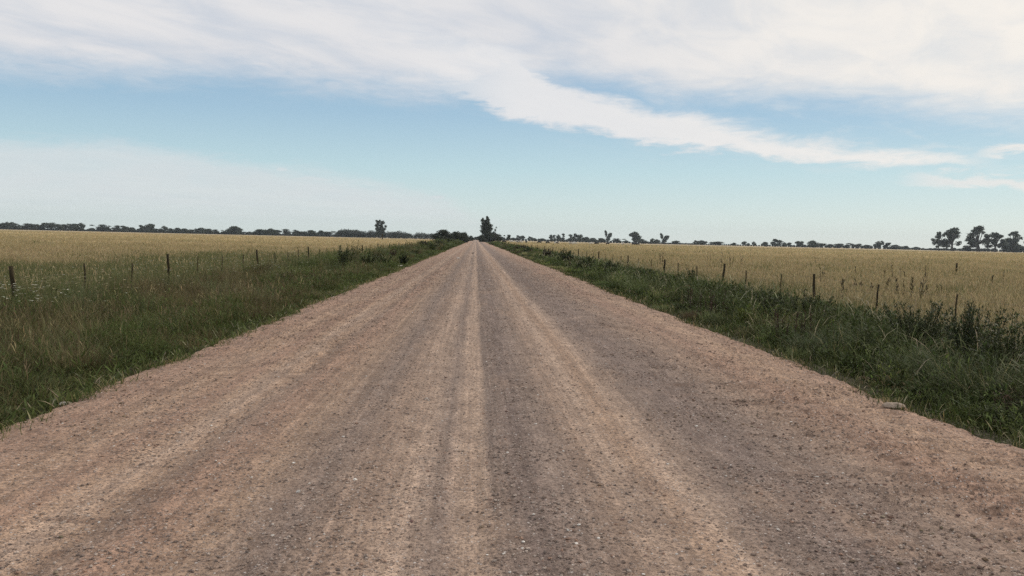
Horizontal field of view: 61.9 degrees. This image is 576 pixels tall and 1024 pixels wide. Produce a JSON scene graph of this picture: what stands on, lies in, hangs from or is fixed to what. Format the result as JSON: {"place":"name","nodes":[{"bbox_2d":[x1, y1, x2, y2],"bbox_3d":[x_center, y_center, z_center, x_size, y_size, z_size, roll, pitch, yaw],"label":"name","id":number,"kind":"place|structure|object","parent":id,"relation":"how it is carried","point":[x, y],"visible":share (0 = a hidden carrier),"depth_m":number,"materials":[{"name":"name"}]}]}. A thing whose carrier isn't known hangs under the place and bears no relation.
{"place":"outdoors","nodes":[
{"label":"outdoors","id":0,"kind":"place"},
{"bbox_2d":[0,229,1022,448],"bbox_3d":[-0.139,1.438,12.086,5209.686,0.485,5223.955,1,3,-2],"label":"ground","id":1,"kind":"structure","parent":0,"point":[867,387],"depth_m":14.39,"materials":[{"name":"green plant"}]},
{"bbox_2d":[1,222,10,228],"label":"skyline tree","id":2,"kind":"object","parent":1,"relation":"on","point":[7,225],"visible":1,"depth_m":1053.08,"materials":[{"name":"green plant"}]},
{"bbox_2d":[9,222,15,229],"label":"skyline tree","id":3,"kind":"object","parent":1,"relation":"on","point":[12,226],"visible":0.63,"depth_m":1073.46,"materials":[{"name":"green plant"}]},
{"bbox_2d":[15,223,30,229],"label":"skyline tree","id":4,"kind":"object","parent":1,"relation":"on","point":[26,226],"visible":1,"depth_m":1054.37,"materials":[{"name":"green plant"}]},
{"bbox_2d":[29,223,38,229],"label":"skyline tree","id":5,"kind":"object","parent":1,"relation":"on","point":[31,225],"visible":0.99,"depth_m":1054.70,"materials":[{"name":"green plant"}]},
{"bbox_2d":[40,222,56,230],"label":"skyline tree","id":6,"kind":"object","parent":1,"relation":"on","point":[49,226],"visible":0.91,"depth_m":1085.49,"materials":[{"name":"green plant"}]},
{"bbox_2d":[53,224,63,230],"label":"skyline tree","id":7,"kind":"object","parent":1,"relation":"on","point":[58,227],"visible":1,"depth_m":1054.36,"materials":[{"name":"green plant"}]},
{"bbox_2d":[61,224,69,230],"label":"skyline tree","id":8,"kind":"object","parent":1,"relation":"on","point":[65,226],"visible":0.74,"depth_m":1076.63,"materials":[{"name":"green plant"}]},
{"bbox_2d":[67,223,78,230],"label":"skyline tree","id":9,"kind":"object","parent":1,"relation":"on","point":[70,226],"visible":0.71,"depth_m":1070.31,"materials":[{"name":"green plant"}]},
{"bbox_2d":[73,223,85,230],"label":"skyline tree","id":10,"kind":"object","parent":1,"relation":"on","point":[80,226],"visible":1,"depth_m":1059.68,"materials":[{"name":"green plant"}]},
{"bbox_2d":[90,224,106,231],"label":"skyline tree","id":11,"kind":"object","parent":1,"relation":"on","point":[103,226],"visible":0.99,"depth_m":1087.14,"materials":[{"name":"green plant"}]},
{"bbox_2d":[108,225,120,231],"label":"skyline tree","id":12,"kind":"object","parent":1,"relation":"on","point":[117,227],"visible":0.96,"depth_m":1083.60,"materials":[{"name":"green plant"}]},
{"bbox_2d":[118,226,129,231],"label":"skyline tree","id":13,"kind":"object","parent":1,"relation":"on","point":[123,228],"visible":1,"depth_m":1072.66,"materials":[{"name":"green plant"}]},
{"bbox_2d":[136,225,144,232],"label":"skyline tree","id":14,"kind":"object","parent":1,"relation":"on","point":[140,229],"visible":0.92,"depth_m":1087.28,"materials":[{"name":"green plant"}]},
{"bbox_2d":[142,224,154,232],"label":"skyline tree","id":15,"kind":"object","parent":1,"relation":"on","point":[150,228],"visible":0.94,"depth_m":1083.06,"materials":[{"name":"green plant"}]},
{"bbox_2d":[158,226,168,232],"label":"skyline tree","id":16,"kind":"object","parent":1,"relation":"on","point":[165,228],"visible":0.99,"depth_m":1067.69,"materials":[{"name":"green plant"}]},
{"bbox_2d":[0,227,335,236],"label":"undergrowth","id":17,"kind":"object","parent":1,"relation":"on","point":[195,232],"visible":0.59,"depth_m":1091.62,"materials":[{"name":"green plant"}]},
{"bbox_2d":[0,251,365,324],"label":"wild flowers","id":18,"kind":"object","parent":1,"relation":"on","point":[91,281],"visible":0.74,"depth_m":20.56,"materials":[{"name":"white plant"}]},
{"bbox_2d":[179,228,189,233],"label":"skyline tree","id":19,"kind":"object","parent":1,"relation":"on","point":[184,230],"visible":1,"depth_m":1079.39,"materials":[{"name":"green plant"}]},
{"bbox_2d":[194,227,205,231],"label":"skyline tree","id":20,"kind":"object","parent":1,"relation":"on","point":[199,229],"visible":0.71,"depth_m":1116.34,"materials":[{"name":"green plant"}]},
{"bbox_2d":[1,242,411,301],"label":"wire fence","id":21,"kind":"object","parent":1,"relation":"on","point":[11,275],"visible":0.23,"depth_m":27.20,"materials":[{"name":"brown wood"}]},
{"bbox_2d":[203,228,213,233],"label":"skyline tree","id":22,"kind":"object","parent":1,"relation":"on","point":[209,231],"visible":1,"depth_m":1063.39,"materials":[{"name":"green plant"}]},
{"bbox_2d":[0,230,432,312],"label":"pasture grass","id":23,"kind":"structure","parent":1,"relation":"on","point":[24,253],"depth_m":57.83,"materials":[{"name":"beige plant"}]},
{"bbox_2d":[0,238,464,428],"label":"verge grass","id":24,"kind":"structure","parent":1,"relation":"on","point":[51,350],"depth_m":16.76,"materials":[{"name":"green plant"}]},
{"bbox_2d":[225,226,243,234],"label":"skyline tree","id":25,"kind":"object","parent":1,"relation":"on","point":[233,230],"visible":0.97,"depth_m":1081.30,"materials":[{"name":"green plant"}]},
{"bbox_2d":[252,229,267,234],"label":"skyline tree","id":26,"kind":"object","parent":1,"relation":"on","point":[258,232],"visible":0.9,"depth_m":1076.56,"materials":[{"name":"green plant"}]},
{"bbox_2d":[263,228,275,235],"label":"skyline tree","id":27,"kind":"object","parent":1,"relation":"on","point":[270,231],"visible":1,"depth_m":1069.26,"materials":[{"name":"green plant"}]},
{"bbox_2d":[272,230,281,235],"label":"skyline tree","id":28,"kind":"object","parent":1,"relation":"on","point":[278,232],"visible":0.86,"depth_m":1081.54,"materials":[{"name":"green plant"}]},
{"bbox_2d":[281,229,295,233],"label":"skyline tree","id":29,"kind":"object","parent":1,"relation":"on","point":[287,231],"visible":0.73,"depth_m":1115.88,"materials":[{"name":"green plant"}]},
{"bbox_2d":[306,230,318,235],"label":"skyline tree","id":30,"kind":"object","parent":1,"relation":"on","point":[311,232],"visible":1,"depth_m":1073.62,"materials":[{"name":"green plant"}]},
{"bbox_2d":[323,231,335,234],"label":"skyline tree","id":31,"kind":"object","parent":1,"relation":"on","point":[328,233],"visible":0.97,"depth_m":1083.55,"materials":[{"name":"green plant"}]},
{"bbox_2d":[335,243,355,266],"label":"shrub","id":32,"kind":"object","parent":1,"relation":"on","point":[346,255],"visible":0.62,"depth_m":46.81,"materials":[{"name":"green plant"}]},
{"bbox_2d":[359,252,379,263],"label":"shrub","id":33,"kind":"object","parent":1,"relation":"on","point":[368,258],"visible":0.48,"depth_m":51.06,"materials":[{"name":"green plant"}]},
{"bbox_2d":[374,220,386,237],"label":"tall tree","id":34,"kind":"object","parent":1,"relation":"on","point":[380,229],"visible":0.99,"depth_m":941.20,"materials":[{"name":"green plant"}]},
{"bbox_2d":[377,253,391,264],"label":"shrub","id":35,"kind":"object","parent":1,"relation":"on","point":[382,257],"visible":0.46,"depth_m":53.83,"materials":[{"name":"green plant"}]},
{"bbox_2d":[333,229,438,238],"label":"woods","id":36,"kind":"object","parent":1,"relation":"on","point":[357,233],"visible":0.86,"depth_m":1038.24,"materials":[{"name":"green plant"}]},
{"bbox_2d":[399,254,408,263],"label":"weed clump","id":37,"kind":"object","parent":1,"relation":"on","point":[402,260],"visible":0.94,"depth_m":57.62,"materials":[{"name":"green plant"}]},
{"bbox_2d":[427,242,437,248],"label":"shrub","id":38,"kind":"object","parent":1,"relation":"on","point":[432,244],"visible":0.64,"depth_m":110.50,"materials":[{"name":"green plant"}]},
{"bbox_2d":[433,239,444,244],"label":"shrub","id":39,"kind":"object","parent":1,"relation":"on","point":[438,241],"visible":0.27,"depth_m":147.74,"materials":[{"name":"green plant"}]},
{"bbox_2d":[431,229,455,239],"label":"roadside bush","id":40,"kind":"object","parent":1,"relation":"on","point":[445,234],"visible":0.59,"depth_m":297.68,"materials":[{"name":"green plant"}]},
{"bbox_2d":[451,231,467,240],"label":"roadside bush","id":41,"kind":"object","parent":1,"relation":"on","point":[460,236],"visible":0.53,"depth_m":332.87,"materials":[{"name":"green plant"}]},
{"bbox_2d":[462,232,469,242],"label":"roadside bush","id":42,"kind":"object","parent":1,"relation":"on","point":[466,240],"visible":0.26,"depth_m":363.85,"materials":[{"name":"green plant"}]},
{"bbox_2d":[477,235,486,241],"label":"roadside bush","id":43,"kind":"object","parent":1,"relation":"on","point":[481,238],"visible":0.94,"depth_m":472.76,"materials":[{"name":"green plant"}]},
{"bbox_2d":[480,216,492,239],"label":"roadside tree","id":44,"kind":"object","parent":1,"relation":"on","point":[486,228],"visible":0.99,"depth_m":477.86,"materials":[{"name":"green plant"}]},
{"bbox_2d":[487,233,502,241],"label":"roadside bush","id":45,"kind":"object","parent":1,"relation":"on","point":[490,239],"visible":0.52,"depth_m":482.43,"materials":[{"name":"green plant"}]},
{"bbox_2d":[491,227,501,240],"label":"crooked tree","id":46,"kind":"object","parent":1,"relation":"on","point":[493,235],"visible":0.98,"depth_m":468.99,"materials":[{"name":"green plant"}]},
{"bbox_2d":[542,248,550,255],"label":"weed clump","id":47,"kind":"object","parent":1,"relation":"on","point":[548,252],"visible":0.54,"depth_m":83.72,"materials":[{"name":"green plant"}]},
{"bbox_2d":[556,249,573,261],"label":"shrub","id":48,"kind":"object","parent":1,"relation":"on","point":[564,255],"visible":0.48,"depth_m":66.96,"materials":[{"name":"green plant"}]},
{"bbox_2d":[572,233,580,241],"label":"skyline tree","id":49,"kind":"object","parent":1,"relation":"on","point":[574,238],"visible":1,"depth_m":1189.04,"materials":[{"name":"green plant"}]},
{"bbox_2d":[578,255,595,268],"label":"weed clump","id":50,"kind":"object","parent":1,"relation":"on","point":[589,260],"visible":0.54,"depth_m":52.91,"materials":[{"name":"green plant"}]},
{"bbox_2d":[588,238,597,241],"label":"skyline tree","id":51,"kind":"object","parent":1,"relation":"on","point":[592,240],"visible":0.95,"depth_m":1182.77,"materials":[{"name":"green plant"}]},
{"bbox_2d":[598,238,606,242],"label":"skyline tree","id":52,"kind":"object","parent":1,"relation":"on","point":[600,240],"visible":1,"depth_m":1230.67,"materials":[{"name":"green plant"}]},
{"bbox_2d":[604,230,611,240],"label":"skyline tree","id":53,"kind":"object","parent":1,"relation":"on","point":[608,236],"visible":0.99,"depth_m":1234.57,"materials":[{"name":"green plant"}]},
{"bbox_2d":[604,260,618,271],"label":"weed clump","id":54,"kind":"object","parent":1,"relation":"on","point":[607,263],"visible":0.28,"depth_m":46.91,"materials":[{"name":"green plant"}]},
{"bbox_2d":[611,238,625,242],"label":"skyline tree","id":55,"kind":"object","parent":1,"relation":"on","point":[617,240],"visible":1,"depth_m":1230.73,"materials":[{"name":"green plant"}]},
{"bbox_2d":[629,231,641,242],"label":"skyline tree","id":56,"kind":"object","parent":1,"relation":"on","point":[635,236],"visible":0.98,"depth_m":1260.83,"materials":[{"name":"green plant"}]},
{"bbox_2d":[637,239,646,243],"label":"skyline tree","id":57,"kind":"object","parent":1,"relation":"on","point":[641,241],"visible":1,"depth_m":1222.73,"materials":[{"name":"green plant"}]},
{"bbox_2d":[633,269,655,276],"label":"weed clump","id":58,"kind":"object","parent":1,"relation":"on","point":[640,271],"visible":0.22,"depth_m":39.77,"materials":[{"name":"green plant"}]},
{"bbox_2d":[660,233,668,243],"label":"skyline tree","id":59,"kind":"object","parent":1,"relation":"on","point":[665,238],"visible":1,"depth_m":1208.20,"materials":[{"name":"green plant"}]},
{"bbox_2d":[681,289,701,307],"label":"dock weed","id":60,"kind":"object","parent":1,"relation":"on","point":[690,293],"visible":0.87,"depth_m":23.68,"materials":[{"name":"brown plant"}]},
{"bbox_2d":[686,268,696,280],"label":"weed clump","id":61,"kind":"object","parent":1,"relation":"on","point":[690,271],"visible":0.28,"depth_m":37.09,"materials":[{"name":"green plant"}]},
{"bbox_2d":[696,290,732,315],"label":"dock weed","id":62,"kind":"object","parent":1,"relation":"on","point":[711,301],"visible":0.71,"depth_m":21.98,"materials":[{"name":"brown plant"}]},
{"bbox_2d":[710,241,724,245],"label":"skyline tree","id":63,"kind":"object","parent":1,"relation":"on","point":[718,243],"visible":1,"depth_m":1229.05,"materials":[{"name":"green plant"}]},
{"bbox_2d":[734,303,756,325],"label":"weed clump","id":64,"kind":"object","parent":1,"relation":"on","point":[743,314],"visible":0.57,"depth_m":19.41,"materials":[{"name":"green plant"}]},
{"bbox_2d":[487,241,1023,448],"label":"verge weeds","id":65,"kind":"object","parent":1,"relation":"on","point":[661,290],"visible":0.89,"depth_m":15.20,"materials":[{"name":"green plant"}]},
{"bbox_2d":[494,241,1023,357],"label":"pasture grass","id":66,"kind":"structure","parent":1,"relation":"on","point":[970,279],"depth_m":53.87,"materials":[{"name":"beige plant"}]},
{"bbox_2d":[501,238,1023,252],"bbox_3d":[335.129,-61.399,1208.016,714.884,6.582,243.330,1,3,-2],"label":"hedge","id":67,"kind":"object","parent":1,"relation":"on","point":[941,249],"visible":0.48,"depth_m":1271.15,"materials":[{"name":"green plant"}]},
{"bbox_2d":[514,243,1023,337],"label":"wire fence","id":68,"kind":"object","parent":1,"relation":"on","point":[813,285],"visible":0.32,"depth_m":26.61,"materials":[{"name":"brown wood"}]},
{"bbox_2d":[753,287,799,322],"bbox_3d":[6.399,0.608,20.618,1.074,1.246,0.959,1,3,-2],"label":"shrub","id":69,"kind":"object","parent":1,"relation":"on","point":[775,298],"visible":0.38,"depth_m":20.45,"materials":[{"name":"green plant"}]},
{"bbox_2d":[770,239,783,246],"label":"skyline tree","id":70,"kind":"object","parent":1,"relation":"on","point":[779,243],"visible":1,"depth_m":1233.85,"materials":[{"name":"green plant"}]},
{"bbox_2d":[773,309,812,341],"bbox_3d":[5.468,0.848,16.647,0.727,0.892,0.576,4,4,43],"label":"dock weed","id":71,"kind":"object","parent":1,"relation":"on","point":[801,323],"visible":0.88,"depth_m":16.67,"materials":[{"name":"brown plant"}]},
{"bbox_2d":[781,329,823,351],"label":"grass tussock","id":72,"kind":"object","parent":1,"relation":"on","point":[796,339],"depth_m":15.23,"materials":[{"name":"green plant"}]},
{"bbox_2d":[784,288,833,322],"bbox_3d":[7.400,0.607,20.826,0.922,1.257,1.254,-1,4,-36],"label":"shrub","id":73,"kind":"object","parent":1,"relation":"on","point":[811,298],"visible":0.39,"depth_m":20.83,"materials":[{"name":"green plant"}]},
{"bbox_2d":[807,240,819,247],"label":"skyline tree","id":74,"kind":"object","parent":1,"relation":"on","point":[813,244],"visible":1,"depth_m":1210.36,"materials":[{"name":"green plant"}]},
{"bbox_2d":[819,266,824,281],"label":"weed stalk","id":75,"kind":"object","parent":1,"relation":"on","point":[822,273],"visible":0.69,"depth_m":38.67,"materials":[{"name":"brown plant"}]},
{"bbox_2d":[824,244,834,247],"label":"skyline tree","id":76,"kind":"object","parent":1,"relation":"on","point":[830,246],"visible":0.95,"depth_m":1277.45,"materials":[{"name":"green plant"}]},
{"bbox_2d":[796,316,872,357],"bbox_3d":[5.600,0.923,14.902,1.786,0.975,1.725,1,3,-2],"label":"grass tussock","id":77,"kind":"object","parent":1,"relation":"on","point":[821,343],"depth_m":14.89,"materials":[{"name":"green plant"}]},
{"bbox_2d":[833,243,845,247],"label":"skyline tree","id":78,"kind":"object","parent":1,"relation":"on","point":[839,245],"visible":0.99,"depth_m":1233.28,"materials":[{"name":"green plant"}]},
{"bbox_2d":[840,279,844,298],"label":"weed stalk","id":79,"kind":"object","parent":1,"relation":"on","point":[843,280],"visible":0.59,"depth_m":27.57,"materials":[{"name":"brown plant"}]},
{"bbox_2d":[846,243,862,248],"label":"skyline tree","id":80,"kind":"object","parent":1,"relation":"on","point":[855,245],"visible":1,"depth_m":1234.54,"materials":[{"name":"green plant"}]},
{"bbox_2d":[860,245,871,248],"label":"skyline tree","id":81,"kind":"object","parent":1,"relation":"on","point":[866,246],"visible":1,"depth_m":1278.85,"materials":[{"name":"green plant"}]},
{"bbox_2d":[849,277,890,295],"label":"weed stalk","id":82,"kind":"object","parent":1,"relation":"on","point":[888,281],"visible":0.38,"depth_m":30.55,"materials":[{"name":"brown plant"}]},
{"bbox_2d":[856,341,894,370],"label":"weed clump","id":83,"kind":"object","parent":1,"relation":"on","point":[869,347],"visible":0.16,"depth_m":14.05,"materials":[{"name":"green plant"}]},
{"bbox_2d":[873,241,881,248],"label":"skyline tree","id":84,"kind":"object","parent":1,"relation":"on","point":[878,244],"visible":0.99,"depth_m":1205.98,"materials":[{"name":"green plant"}]},
{"bbox_2d":[880,241,890,248],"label":"skyline tree","id":85,"kind":"object","parent":1,"relation":"on","point":[886,245],"visible":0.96,"depth_m":1219.21,"materials":[{"name":"green plant"}]},
{"bbox_2d":[890,244,902,249],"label":"skyline tree","id":86,"kind":"object","parent":1,"relation":"on","point":[896,247],"visible":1,"depth_m":1227.03,"materials":[{"name":"green plant"}]},
{"bbox_2d":[858,337,956,377],"bbox_3d":[5.918,1.144,12.502,1.694,0.880,1.724,1,3,-2],"label":"grass tussock","id":87,"kind":"object","parent":1,"relation":"on","point":[912,354],"depth_m":12.60,"materials":[{"name":"green plant"}]},
{"bbox_2d":[893,275,927,300],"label":"weed stalk","id":88,"kind":"object","parent":1,"relation":"on","point":[897,286],"visible":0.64,"depth_m":28.56,"materials":[{"name":"brown plant"}]},
{"bbox_2d":[882,299,953,356],"bbox_3d":[7.349,0.871,15.500,1.271,1.380,1.068,1,3,-2],"label":"shrub","id":89,"kind":"object","parent":1,"relation":"on","point":[933,323],"visible":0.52,"depth_m":15.46,"materials":[{"name":"green plant"}]},
{"bbox_2d":[930,231,948,250],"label":"tall tree","id":90,"kind":"object","parent":1,"relation":"on","point":[938,241],"visible":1,"depth_m":1018.68,"materials":[{"name":"green plant"}]},
{"bbox_2d":[881,333,1010,384],"bbox_3d":[6.108,1.087,11.765,1.971,1.122,2.042,0,4,-27],"label":"grass tussock","id":91,"kind":"object","parent":1,"relation":"on","point":[933,367],"depth_m":11.78,"materials":[{"name":"green plant"}]},
{"bbox_2d":[941,227,961,250],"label":"tall tree","id":92,"kind":"object","parent":1,"relation":"on","point":[952,234],"visible":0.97,"depth_m":1020.17,"materials":[{"name":"green plant"}]},
{"bbox_2d":[911,344,1023,405],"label":"grass tussock","id":93,"kind":"object","parent":1,"relation":"on","point":[984,386],"depth_m":10.66,"materials":[{"name":"green plant"}]},
{"bbox_2d":[961,245,973,250],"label":"tree","id":94,"kind":"object","parent":1,"relation":"on","point":[967,248],"visible":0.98,"depth_m":1041.51,"materials":[{"name":"green plant"}]},
{"bbox_2d":[941,300,1009,367],"bbox_3d":[7.531,0.910,13.872,0.986,1.516,1.160,2,3,19],"label":"shrub","id":95,"kind":"object","parent":1,"relation":"on","point":[970,329],"visible":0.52,"depth_m":13.68,"materials":[{"name":"green plant"}]},
{"bbox_2d":[964,225,991,251],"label":"tall tree","id":96,"kind":"object","parent":1,"relation":"on","point":[973,242],"visible":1,"depth_m":1021.63,"materials":[{"name":"green plant"}]},
{"bbox_2d":[984,232,1006,251],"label":"tall tree","id":97,"kind":"object","parent":1,"relation":"on","point":[996,236],"visible":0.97,"depth_m":1021.51,"materials":[{"name":"green plant"}]},
{"bbox_2d":[971,308,1023,385],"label":"shrub","id":98,"kind":"object","parent":1,"relation":"on","point":[1012,344],"visible":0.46,"depth_m":12.39,"materials":[{"name":"green plant"}]},
{"bbox_2d":[1000,241,1009,251],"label":"tree","id":99,"kind":"object","parent":1,"relation":"on","point":[1004,248],"visible":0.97,"depth_m":1021.45,"materials":[{"name":"green plant"}]},
{"bbox_2d":[990,385,1023,434],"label":"dead weed","id":100,"kind":"object","parent":1,"relation":"on","point":[1008,402],"visible":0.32,"depth_m":9.81,"materials":[{"name":"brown plant"}]},
{"bbox_2d":[1005,231,1022,252],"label":"tall tree","id":101,"kind":"object","parent":1,"relation":"on","point":[1013,244],"visible":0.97,"depth_m":1022.48,"materials":[{"name":"green plant"}]},
{"bbox_2d":[1006,244,1023,252],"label":"tree","id":102,"kind":"object","parent":1,"relation":"on","point":[1017,250],"visible":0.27,"depth_m":1041.11,"materials":[{"name":"green plant"}]},
{"bbox_2d":[0,240,1023,575],"bbox_3d":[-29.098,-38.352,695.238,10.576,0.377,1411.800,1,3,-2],"label":"gravel road","id":103,"kind":"structure","parent":0,"point":[464,546],"depth_m":6.95,"materials":[{"name":"brown gravel"}]},
{"bbox_2d":[882,402,905,408],"bbox_3d":[4.411,1.365,9.870,0.286,0.088,0.205,1,3,-2],"label":"stone","id":104,"kind":"object","parent":103,"relation":"on","point":[886,405],"visible":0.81,"depth_m":9.81,"materials":[{"name":"grey stone"}]},
{"bbox_2d":[0,0,1023,250],"label":"sky","id":105,"kind":"structure","parent":0,"point":[865,122],"materials":[{"name":"blue"}]}
]}

